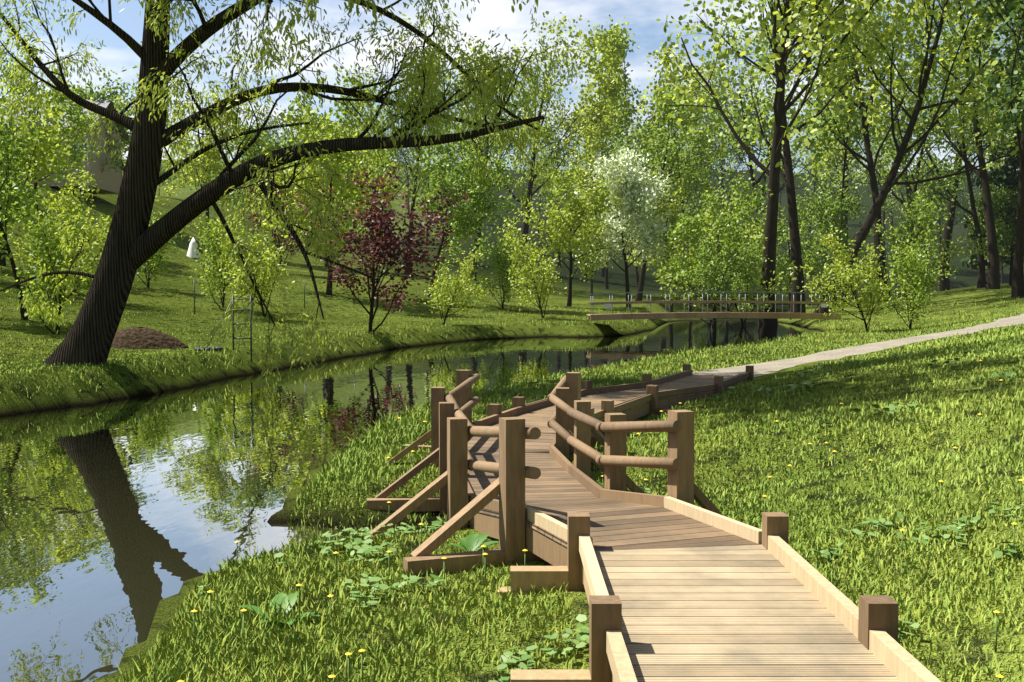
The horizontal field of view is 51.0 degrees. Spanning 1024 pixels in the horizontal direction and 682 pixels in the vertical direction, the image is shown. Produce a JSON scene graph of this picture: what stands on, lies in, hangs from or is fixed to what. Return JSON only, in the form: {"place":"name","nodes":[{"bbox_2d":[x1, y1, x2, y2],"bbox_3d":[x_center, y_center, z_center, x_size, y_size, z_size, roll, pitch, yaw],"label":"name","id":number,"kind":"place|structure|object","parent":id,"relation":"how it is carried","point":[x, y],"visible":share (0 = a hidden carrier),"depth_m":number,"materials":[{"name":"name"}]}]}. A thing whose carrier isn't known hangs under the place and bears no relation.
{"place":"outdoors","nodes":[
{"label":"outdoors","id":0,"kind":"place"},
{"bbox_2d":[187,238,200,257],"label":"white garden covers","id":1,"kind":"object","parent":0,"point":[191,253],"visible":0.85,"depth_m":78.88,"materials":[{"name":"white fabric"}]},
{"bbox_2d":[0,321,820,681],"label":"water","id":2,"kind":"structure","parent":0,"point":[120,519],"depth_m":13.38,"materials":[{"name":"green liquid"}]},
{"bbox_2d":[0,0,1022,172],"label":"sky","id":3,"kind":"structure","parent":0,"point":[498,16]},
{"bbox_2d":[0,159,1023,681],"bbox_3d":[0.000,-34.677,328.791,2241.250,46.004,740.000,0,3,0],"label":"ground","id":4,"kind":"structure","parent":0,"point":[962,285],"depth_m":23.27,"materials":[{"name":"green plant"}]},
{"bbox_2d":[0,126,31,183],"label":"round tree","id":5,"kind":"object","parent":4,"relation":"on","point":[24,170],"visible":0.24,"depth_m":51.99,"materials":[{"name":"green plant"}]},
{"bbox_2d":[0,101,52,319],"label":"round tree","id":6,"kind":"object","parent":4,"relation":"on","point":[12,149],"visible":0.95,"depth_m":36.17,"materials":[{"name":"green plant"}]},
{"bbox_2d":[0,80,77,265],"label":"round tree","id":7,"kind":"object","parent":4,"relation":"on","point":[37,151],"visible":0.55,"depth_m":56.54,"materials":[{"name":"green plant"}]},
{"bbox_2d":[0,38,101,213],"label":"round tree","id":8,"kind":"object","parent":4,"relation":"on","point":[78,121],"visible":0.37,"depth_m":71.02,"materials":[{"name":"green plant"}]},
{"bbox_2d":[0,178,109,334],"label":"shrub","id":9,"kind":"object","parent":4,"relation":"on","point":[47,246],"visible":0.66,"depth_m":32.44,"materials":[{"name":"green plant"}]},
{"bbox_2d":[0,151,112,286],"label":"shrub","id":10,"kind":"object","parent":4,"relation":"on","point":[59,208],"visible":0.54,"depth_m":46.93,"materials":[{"name":"green plant"}]},
{"bbox_2d":[0,100,128,193],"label":"house","id":11,"kind":"structure","parent":4,"relation":"on","point":[111,179],"depth_m":86.38,"materials":[{"name":"grey"}]},
{"bbox_2d":[51,64,136,172],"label":"round tree","id":12,"kind":"object","parent":4,"relation":"on","point":[101,95],"visible":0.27,"depth_m":88.89,"materials":[{"name":"green plant"}]},
{"bbox_2d":[111,326,187,348],"bbox_3d":[-10.383,-0.093,29.925,2.695,0.629,2.187,0,3,0],"label":"soil heap","id":13,"kind":"object","parent":4,"relation":"on","point":[135,337],"visible":0.86,"depth_m":29.51,"materials":[{"name":"brown soil"}]},
{"bbox_2d":[136,210,185,287],"bbox_3d":[-19.466,-5.394,58.104,4.242,5.663,4.403,1,3,29],"label":"shrub","id":14,"kind":"object","parent":4,"relation":"on","point":[156,258],"visible":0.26,"depth_m":57.40,"materials":[{"name":"green plant"}]},
{"bbox_2d":[159,164,175,195],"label":"round tree","id":15,"kind":"object","parent":4,"relation":"on","point":[164,170],"visible":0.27,"depth_m":124.57,"materials":[{"name":"green plant"}]},
{"bbox_2d":[155,96,262,234],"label":"round tree","id":16,"kind":"object","parent":4,"relation":"on","point":[199,162],"visible":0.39,"depth_m":97.93,"materials":[{"name":"green plant"}]},
{"bbox_2d":[194,295,251,361],"bbox_3d":[-8.081,-0.314,29.806,1.517,1.900,0.778,-2,3,-44],"label":"wooden frame","id":17,"kind":"object","parent":4,"relation":"on","point":[207,348],"visible":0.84,"depth_m":30.01,"materials":[{"name":"grey wood"}]},
{"bbox_2d":[184,210,271,307],"bbox_3d":[-13.708,-4.147,51.899,4.128,5.638,3.976,0,3,-5],"label":"shrub","id":18,"kind":"object","parent":4,"relation":"on","point":[214,251],"visible":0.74,"depth_m":51.26,"materials":[{"name":"green plant"}]},
{"bbox_2d":[205,199,297,316],"bbox_3d":[-12.057,-3.647,49.746,4.148,5.652,5.921,-1,3,-15],"label":"shrub","id":19,"kind":"object","parent":4,"relation":"on","point":[267,254],"visible":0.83,"depth_m":48.95,"materials":[{"name":"green plant"}]},
{"bbox_2d":[210,103,316,263],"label":"round tree","id":20,"kind":"object","parent":4,"relation":"on","point":[266,140],"visible":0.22,"depth_m":91.53,"materials":[{"name":"green plant"}]},
{"bbox_2d":[258,108,286,147],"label":"tall tree","id":21,"kind":"object","parent":4,"relation":"on","point":[270,122],"visible":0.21,"depth_m":232.50,"materials":[{"name":"green plant"}]},
{"bbox_2d":[194,280,353,315],"bbox_3d":[-11.614,-2.232,53.666,0.643,2.023,14.894,1,3,19],"label":"wire fence","id":22,"kind":"object","parent":4,"relation":"on","point":[304,281],"visible":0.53,"depth_m":54.47,"materials":[{"name":"grey metal"}]},
{"bbox_2d":[242,165,314,272],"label":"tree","id":23,"kind":"object","parent":4,"relation":"on","point":[291,245],"visible":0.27,"depth_m":77.17,"materials":[{"name":"green plant"}]},
{"bbox_2d":[0,0,581,397],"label":"willow","id":24,"kind":"object","parent":4,"relation":"on","point":[134,242],"visible":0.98,"depth_m":22.92,"materials":[{"name":"green plant"}]},
{"bbox_2d":[233,103,410,294],"bbox_3d":[-11.070,-8.189,64.622,10.143,11.365,8.946,2,3,41],"label":"round tree","id":25,"kind":"object","parent":4,"relation":"on","point":[353,197],"visible":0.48,"depth_m":62.90,"materials":[{"name":"green plant"}]},
{"bbox_2d":[272,66,403,266],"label":"round tree","id":26,"kind":"object","parent":4,"relation":"on","point":[341,121],"visible":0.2,"depth_m":97.28,"materials":[{"name":"green plant"}]},
{"bbox_2d":[340,107,376,236],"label":"round tree","id":27,"kind":"object","parent":4,"relation":"on","point":[360,159],"visible":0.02,"depth_m":164.96,"materials":[{"name":"green plant"}]},
{"bbox_2d":[239,533,498,624],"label":"broadleaf plants","id":28,"kind":"object","parent":4,"relation":"on","point":[470,542],"visible":0.8,"depth_m":6.50,"materials":[{"name":"green plant"}]},
{"bbox_2d":[287,159,472,332],"bbox_3d":[-5.592,-3.599,42.394,7.539,7.073,6.506,0,3,7],"label":"red bush","id":29,"kind":"object","parent":4,"relation":"on","point":[381,222],"visible":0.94,"depth_m":42.10,"materials":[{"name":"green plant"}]},
{"bbox_2d":[331,62,447,253],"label":"tall tree","id":30,"kind":"object","parent":4,"relation":"on","point":[368,109],"visible":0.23,"depth_m":132.39,"materials":[{"name":"green plant"}]},
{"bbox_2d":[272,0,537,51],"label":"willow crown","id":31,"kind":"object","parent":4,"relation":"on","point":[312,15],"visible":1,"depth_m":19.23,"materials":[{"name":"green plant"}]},
{"bbox_2d":[389,134,422,213],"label":"tall tree","id":32,"kind":"object","parent":4,"relation":"on","point":[406,171],"visible":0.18,"depth_m":241.58,"materials":[{"name":"green plant"}]},
{"bbox_2d":[353,31,471,270],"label":"tall tree","id":33,"kind":"object","parent":4,"relation":"on","point":[415,186],"visible":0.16,"depth_m":100.89,"materials":[{"name":"green plant"}]},
{"bbox_2d":[415,55,451,242],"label":"birch tree","id":34,"kind":"object","parent":4,"relation":"on","point":[435,145],"visible":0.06,"depth_m":164.03,"materials":[{"name":"green plant"}]},
{"bbox_2d":[436,141,466,217],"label":"tall tree","id":35,"kind":"object","parent":4,"relation":"on","point":[456,165],"visible":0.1,"depth_m":219.67,"materials":[{"name":"green plant"}]},
{"bbox_2d":[417,237,488,324],"bbox_3d":[-2.912,-2.766,51.739,3.370,4.508,4.811,1,3,21],"label":"shrub","id":36,"kind":"object","parent":4,"relation":"on","point":[456,283],"visible":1,"depth_m":51.96,"materials":[{"name":"green plant"}]},
{"bbox_2d":[405,122,524,296],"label":"round tree","id":37,"kind":"object","parent":4,"relation":"on","point":[475,203],"visible":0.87,"depth_m":67.07,"materials":[{"name":"green plant"}]},
{"bbox_2d":[451,75,512,240],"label":"birch tree","id":38,"kind":"object","parent":4,"relation":"on","point":[491,150],"visible":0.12,"depth_m":126.11,"materials":[{"name":"green plant"}]},
{"bbox_2d":[440,47,536,236],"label":"tall tree","id":39,"kind":"object","parent":4,"relation":"on","point":[504,130],"visible":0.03,"depth_m":174.77,"materials":[{"name":"green plant"}]},
{"bbox_2d":[432,38,553,280],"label":"tall tree","id":40,"kind":"object","parent":4,"relation":"on","point":[486,152],"visible":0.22,"depth_m":105.18,"materials":[{"name":"green plant"}]},
{"bbox_2d":[473,226,532,308],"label":"shrub","id":41,"kind":"object","parent":4,"relation":"on","point":[501,262],"visible":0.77,"depth_m":65.41,"materials":[{"name":"green plant"}]},
{"bbox_2d":[509,133,544,216],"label":"tall tree","id":42,"kind":"object","parent":4,"relation":"on","point":[523,171],"visible":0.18,"depth_m":243.82,"materials":[{"name":"green plant"}]},
{"bbox_2d":[434,11,624,281],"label":"tall tree","id":43,"kind":"object","parent":4,"relation":"on","point":[571,140],"visible":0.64,"depth_m":107.80,"materials":[{"name":"green plant"}]},
{"bbox_2d":[498,218,568,317],"bbox_3d":[1.200,-3.870,59.920,3.889,5.792,5.551,0,3,2],"label":"shrub","id":44,"kind":"object","parent":4,"relation":"on","point":[539,292],"visible":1,"depth_m":59.23,"materials":[{"name":"green plant"}]},
{"bbox_2d":[529,121,561,236],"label":"birch tree","id":45,"kind":"object","parent":4,"relation":"on","point":[539,157],"visible":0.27,"depth_m":186.27,"materials":[{"name":"green plant"}]},
{"bbox_2d":[515,93,589,266],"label":"tall tree","id":46,"kind":"object","parent":4,"relation":"on","point":[558,264],"visible":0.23,"depth_m":138.96,"materials":[{"name":"green plant"}]},
{"bbox_2d":[485,163,624,306],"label":"round tree","id":47,"kind":"object","parent":4,"relation":"on","point":[595,197],"visible":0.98,"depth_m":74.54,"materials":[{"name":"green plant"}]},
{"bbox_2d":[569,149,597,236],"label":"birch tree","id":48,"kind":"object","parent":4,"relation":"on","point":[587,171],"visible":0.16,"depth_m":173.85,"materials":[{"name":"green plant"}]},
{"bbox_2d":[566,120,607,295],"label":"birch tree","id":49,"kind":"object","parent":4,"relation":"on","point":[589,133],"visible":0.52,"depth_m":101.17,"materials":[{"name":"green plant"}]},
{"bbox_2d":[177,348,1023,681],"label":"weeds","id":50,"kind":"object","parent":4,"relation":"on","point":[365,548],"visible":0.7,"depth_m":7.32,"materials":[{"name":"green plant"}]},
{"bbox_2d":[571,21,630,288],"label":"birch tree","id":51,"kind":"object","parent":4,"relation":"on","point":[610,88],"visible":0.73,"depth_m":113.52,"materials":[{"name":"green plant"}]},
{"bbox_2d":[569,14,634,277],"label":"birch tree","id":52,"kind":"object","parent":4,"relation":"on","point":[619,36],"visible":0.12,"depth_m":126.52,"materials":[{"name":"green plant"}]},
{"bbox_2d":[563,115,651,276],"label":"tall tree","id":53,"kind":"object","parent":4,"relation":"on","point":[602,273],"visible":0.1,"depth_m":131.81,"materials":[{"name":"green plant"}]},
{"bbox_2d":[564,142,673,306],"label":"white tree","id":54,"kind":"object","parent":4,"relation":"on","point":[635,194],"visible":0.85,"depth_m":78.19,"materials":[{"name":"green plant"}]},
{"bbox_2d":[593,23,649,287],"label":"birch tree","id":55,"kind":"object","parent":4,"relation":"on","point":[627,110],"visible":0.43,"depth_m":118.93,"materials":[{"name":"green plant"}]},
{"bbox_2d":[364,364,940,681],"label":"boardwalk frame","id":56,"kind":"object","parent":4,"relation":"on","point":[870,622],"visible":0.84,"depth_m":7.63,"materials":[{"name":"brown wood"}]},
{"bbox_2d":[468,374,900,681],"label":"boardwalk deck","id":57,"kind":"structure","parent":56,"relation":"on","point":[702,602],"depth_m":5.77,"materials":[{"name":"brown wood"}]},
{"bbox_2d":[584,82,729,300],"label":"tall tree","id":58,"kind":"object","parent":4,"relation":"on","point":[681,170],"visible":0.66,"depth_m":91.97,"materials":[{"name":"green plant"}]},
{"bbox_2d":[633,41,703,252],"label":"birch tree","id":59,"kind":"object","parent":4,"relation":"on","point":[667,62],"visible":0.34,"depth_m":110.98,"materials":[{"name":"green plant"}]},
{"bbox_2d":[618,64,723,284],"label":"tall tree","id":60,"kind":"object","parent":4,"relation":"on","point":[692,194],"visible":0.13,"depth_m":128.24,"materials":[{"name":"green plant"}]},
{"bbox_2d":[621,171,736,311],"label":"round tree","id":61,"kind":"object","parent":4,"relation":"on","point":[672,206],"visible":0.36,"depth_m":93.04,"materials":[{"name":"green plant"}]},
{"bbox_2d":[643,87,714,311],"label":"birch tree","id":62,"kind":"object","parent":4,"relation":"on","point":[660,115],"visible":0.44,"depth_m":96.66,"materials":[{"name":"green plant"}]},
{"bbox_2d":[681,138,714,209],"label":"tall tree","id":63,"kind":"object","parent":4,"relation":"on","point":[697,181],"visible":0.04,"depth_m":225.30,"materials":[{"name":"green plant"}]},
{"bbox_2d":[672,63,730,261],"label":"birch tree","id":64,"kind":"object","parent":4,"relation":"on","point":[693,73],"visible":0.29,"depth_m":124.43,"materials":[{"name":"green plant"}]},
{"bbox_2d":[653,174,772,326],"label":"round tree","id":65,"kind":"object","parent":4,"relation":"on","point":[687,221],"visible":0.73,"depth_m":71.50,"materials":[{"name":"green plant"}]},
{"bbox_2d":[588,291,840,334],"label":"foot bridge","id":66,"kind":"structure","parent":4,"relation":"on","point":[684,315],"depth_m":55.87,"materials":[{"name":"brown wood"}]},
{"bbox_2d":[681,68,768,217],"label":"tall tree","id":67,"kind":"object","parent":4,"relation":"on","point":[724,169],"visible":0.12,"depth_m":176.51,"materials":[{"name":"green plant"}]},
{"bbox_2d":[680,223,774,328],"bbox_3d":[13.201,-3.551,64.821,6.167,7.069,4.414,-1,3,-22],"label":"round tree","id":68,"kind":"object","parent":4,"relation":"on","point":[742,270],"visible":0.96,"depth_m":64.59,"materials":[{"name":"green plant"}]},
{"bbox_2d":[711,139,747,216],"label":"tall tree","id":69,"kind":"object","parent":4,"relation":"on","point":[738,162],"visible":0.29,"depth_m":245.10,"materials":[{"name":"green plant"}]},
{"bbox_2d":[678,163,783,310],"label":"shrub","id":70,"kind":"object","parent":4,"relation":"on","point":[723,197],"visible":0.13,"depth_m":104.38,"materials":[{"name":"green plant"}]},
{"bbox_2d":[654,187,812,324],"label":"shrub","id":71,"kind":"object","parent":4,"relation":"on","point":[777,280],"visible":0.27,"depth_m":75.76,"materials":[{"name":"green plant"}]},
{"bbox_2d":[678,9,832,239],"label":"tall tree","id":72,"kind":"object","parent":4,"relation":"on","point":[767,100],"visible":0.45,"depth_m":105.81,"materials":[{"name":"green plant"}]},
{"bbox_2d":[696,16,841,234],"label":"tall tree","id":73,"kind":"object","parent":4,"relation":"on","point":[766,155],"visible":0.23,"depth_m":135.66,"materials":[{"name":"green plant"}]},
{"bbox_2d":[631,0,918,323],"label":"tall tree","id":74,"kind":"object","parent":4,"relation":"on","point":[785,47],"visible":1,"depth_m":74.12,"materials":[{"name":"green plant"}]},
{"bbox_2d":[763,152,797,217],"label":"tall tree","id":75,"kind":"object","parent":4,"relation":"on","point":[782,190],"visible":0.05,"depth_m":248.21,"materials":[{"name":"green plant"}]},
{"bbox_2d":[656,0,920,319],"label":"tall tree","id":76,"kind":"object","parent":4,"relation":"on","point":[795,244],"visible":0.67,"depth_m":81.04,"materials":[{"name":"green plant"}]},
{"bbox_2d":[746,194,834,310],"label":"round tree","id":77,"kind":"object","parent":4,"relation":"on","point":[780,260],"visible":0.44,"depth_m":98.88,"materials":[{"name":"green plant"}]},
{"bbox_2d":[797,156,836,223],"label":"tall tree","id":78,"kind":"object","parent":4,"relation":"on","point":[817,191],"visible":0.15,"depth_m":231.92,"materials":[{"name":"green plant"}]},
{"bbox_2d":[797,80,839,260],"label":"birch tree","id":79,"kind":"object","parent":4,"relation":"on","point":[813,159],"visible":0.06,"depth_m":164.08,"materials":[{"name":"green plant"}]},
{"bbox_2d":[752,9,905,299],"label":"tall tree","id":80,"kind":"object","parent":4,"relation":"on","point":[846,185],"visible":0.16,"depth_m":125.16,"materials":[{"name":"green plant"}]},
{"bbox_2d":[783,172,886,304],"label":"round tree","id":81,"kind":"object","parent":4,"relation":"on","point":[824,206],"visible":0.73,"depth_m":92.19,"materials":[{"name":"green plant"}]},
{"bbox_2d":[803,9,884,300],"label":"birch tree","id":82,"kind":"object","parent":4,"relation":"on","point":[848,141],"visible":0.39,"depth_m":96.66,"materials":[{"name":"green plant"}]},
{"bbox_2d":[835,145,864,216],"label":"tall tree","id":83,"kind":"object","parent":4,"relation":"on","point":[852,173],"visible":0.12,"depth_m":249.34,"materials":[{"name":"green plant"}]},
{"bbox_2d":[797,211,904,331],"bbox_3d":[17.279,-3.309,53.453,6.291,6.305,4.407,-2,3,-33],"label":"shrub","id":84,"kind":"object","parent":4,"relation":"on","point":[840,268],"visible":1,"depth_m":52.99,"materials":[{"name":"green plant"}]},
{"bbox_2d":[725,0,993,301],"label":"tall tree","id":85,"kind":"object","parent":4,"relation":"on","point":[871,164],"visible":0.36,"depth_m":92.03,"materials":[{"name":"green plant"}]},
{"bbox_2d":[853,115,915,230],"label":"tall tree","id":86,"kind":"object","parent":4,"relation":"on","point":[879,173],"visible":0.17,"depth_m":219.70,"materials":[{"name":"green plant"}]},
{"bbox_2d":[849,116,940,266],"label":"tall tree","id":87,"kind":"object","parent":4,"relation":"on","point":[883,213],"visible":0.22,"depth_m":175.13,"materials":[{"name":"green plant"}]},
{"bbox_2d":[778,0,1023,312],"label":"tree","id":88,"kind":"object","parent":4,"relation":"on","point":[926,67],"visible":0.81,"depth_m":77.54,"materials":[{"name":"green plant"}]},
{"bbox_2d":[818,0,1002,292],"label":"tall tree","id":89,"kind":"object","parent":4,"relation":"on","point":[908,190],"visible":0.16,"depth_m":124.30,"materials":[{"name":"green plant"}]},
{"bbox_2d":[872,226,950,328],"bbox_3d":[20.297,-3.073,54.019,4.128,5.582,3.976,-1,3,-18],"label":"shrub","id":90,"kind":"object","parent":4,"relation":"on","point":[914,275],"visible":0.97,"depth_m":53.37,"materials":[{"name":"green plant"}]},
{"bbox_2d":[868,173,968,287],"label":"shrub","id":91,"kind":"object","parent":4,"relation":"on","point":[920,220],"visible":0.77,"depth_m":87.44,"materials":[{"name":"green plant"}]},
{"bbox_2d":[829,0,1023,291],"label":"tall tree","id":92,"kind":"object","parent":4,"relation":"on","point":[944,284],"visible":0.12,"depth_m":108.94,"materials":[{"name":"green plant"}]},
{"bbox_2d":[850,38,1005,297],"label":"tall tree","id":93,"kind":"object","parent":4,"relation":"on","point":[887,155],"visible":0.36,"depth_m":100.66,"materials":[{"name":"green plant"}]},
{"bbox_2d":[893,144,979,252],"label":"round tree","id":94,"kind":"object","parent":4,"relation":"on","point":[926,168],"visible":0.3,"depth_m":172.19,"materials":[{"name":"green plant"}]},
{"bbox_2d":[870,0,1023,288],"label":"tall tree","id":95,"kind":"object","parent":4,"relation":"on","point":[993,277],"visible":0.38,"depth_m":86.12,"materials":[{"name":"green plant"}]},
{"bbox_2d":[879,15,1023,287],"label":"tall tree","id":96,"kind":"object","parent":4,"relation":"on","point":[981,280],"visible":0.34,"depth_m":97.25,"materials":[{"name":"green plant"}]},
{"bbox_2d":[957,172,980,238],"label":"tall tree","id":97,"kind":"object","parent":4,"relation":"on","point":[965,191],"visible":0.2,"depth_m":235.61,"materials":[{"name":"green plant"}]},
{"bbox_2d":[943,0,1023,298],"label":"tall tree","id":98,"kind":"object","parent":4,"relation":"on","point":[1017,289],"visible":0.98,"depth_m":68.56,"materials":[{"name":"green plant"}]},
{"bbox_2d":[951,190,1023,281],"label":"shrub","id":99,"kind":"object","parent":4,"relation":"on","point":[1007,252],"visible":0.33,"depth_m":99.42,"materials":[{"name":"green plant"}]},
{"bbox_2d":[952,4,1023,172],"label":"tall tree","id":100,"kind":"object","parent":4,"relation":"on","point":[996,72],"visible":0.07,"depth_m":105.67,"materials":[{"name":"green plant"}]},
{"bbox_2d":[964,165,1018,258],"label":"round tree","id":101,"kind":"object","parent":4,"relation":"on","point":[999,201],"visible":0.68,"depth_m":96.50,"materials":[{"name":"green plant"}]},
{"bbox_2d":[960,57,1023,285],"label":"conifer tree","id":102,"kind":"object","parent":4,"relation":"on","point":[1005,177],"visible":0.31,"depth_m":99.31,"materials":[{"name":"green plant"}]},
{"bbox_2d":[963,2,1023,97],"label":"tall tree","id":103,"kind":"object","parent":4,"relation":"on","point":[1019,69],"visible":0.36,"depth_m":80.89,"materials":[{"name":"green plant"}]},
{"bbox_2d":[979,119,1017,283],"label":"birch tree","id":104,"kind":"object","parent":4,"relation":"on","point":[995,165],"visible":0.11,"depth_m":135.56,"materials":[{"name":"green plant"}]},
{"bbox_2d":[693,314,1023,376],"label":"gravel path","id":105,"kind":"structure","parent":0,"point":[764,368],"depth_m":27.61,"materials":[{"name":"beige gravel"}]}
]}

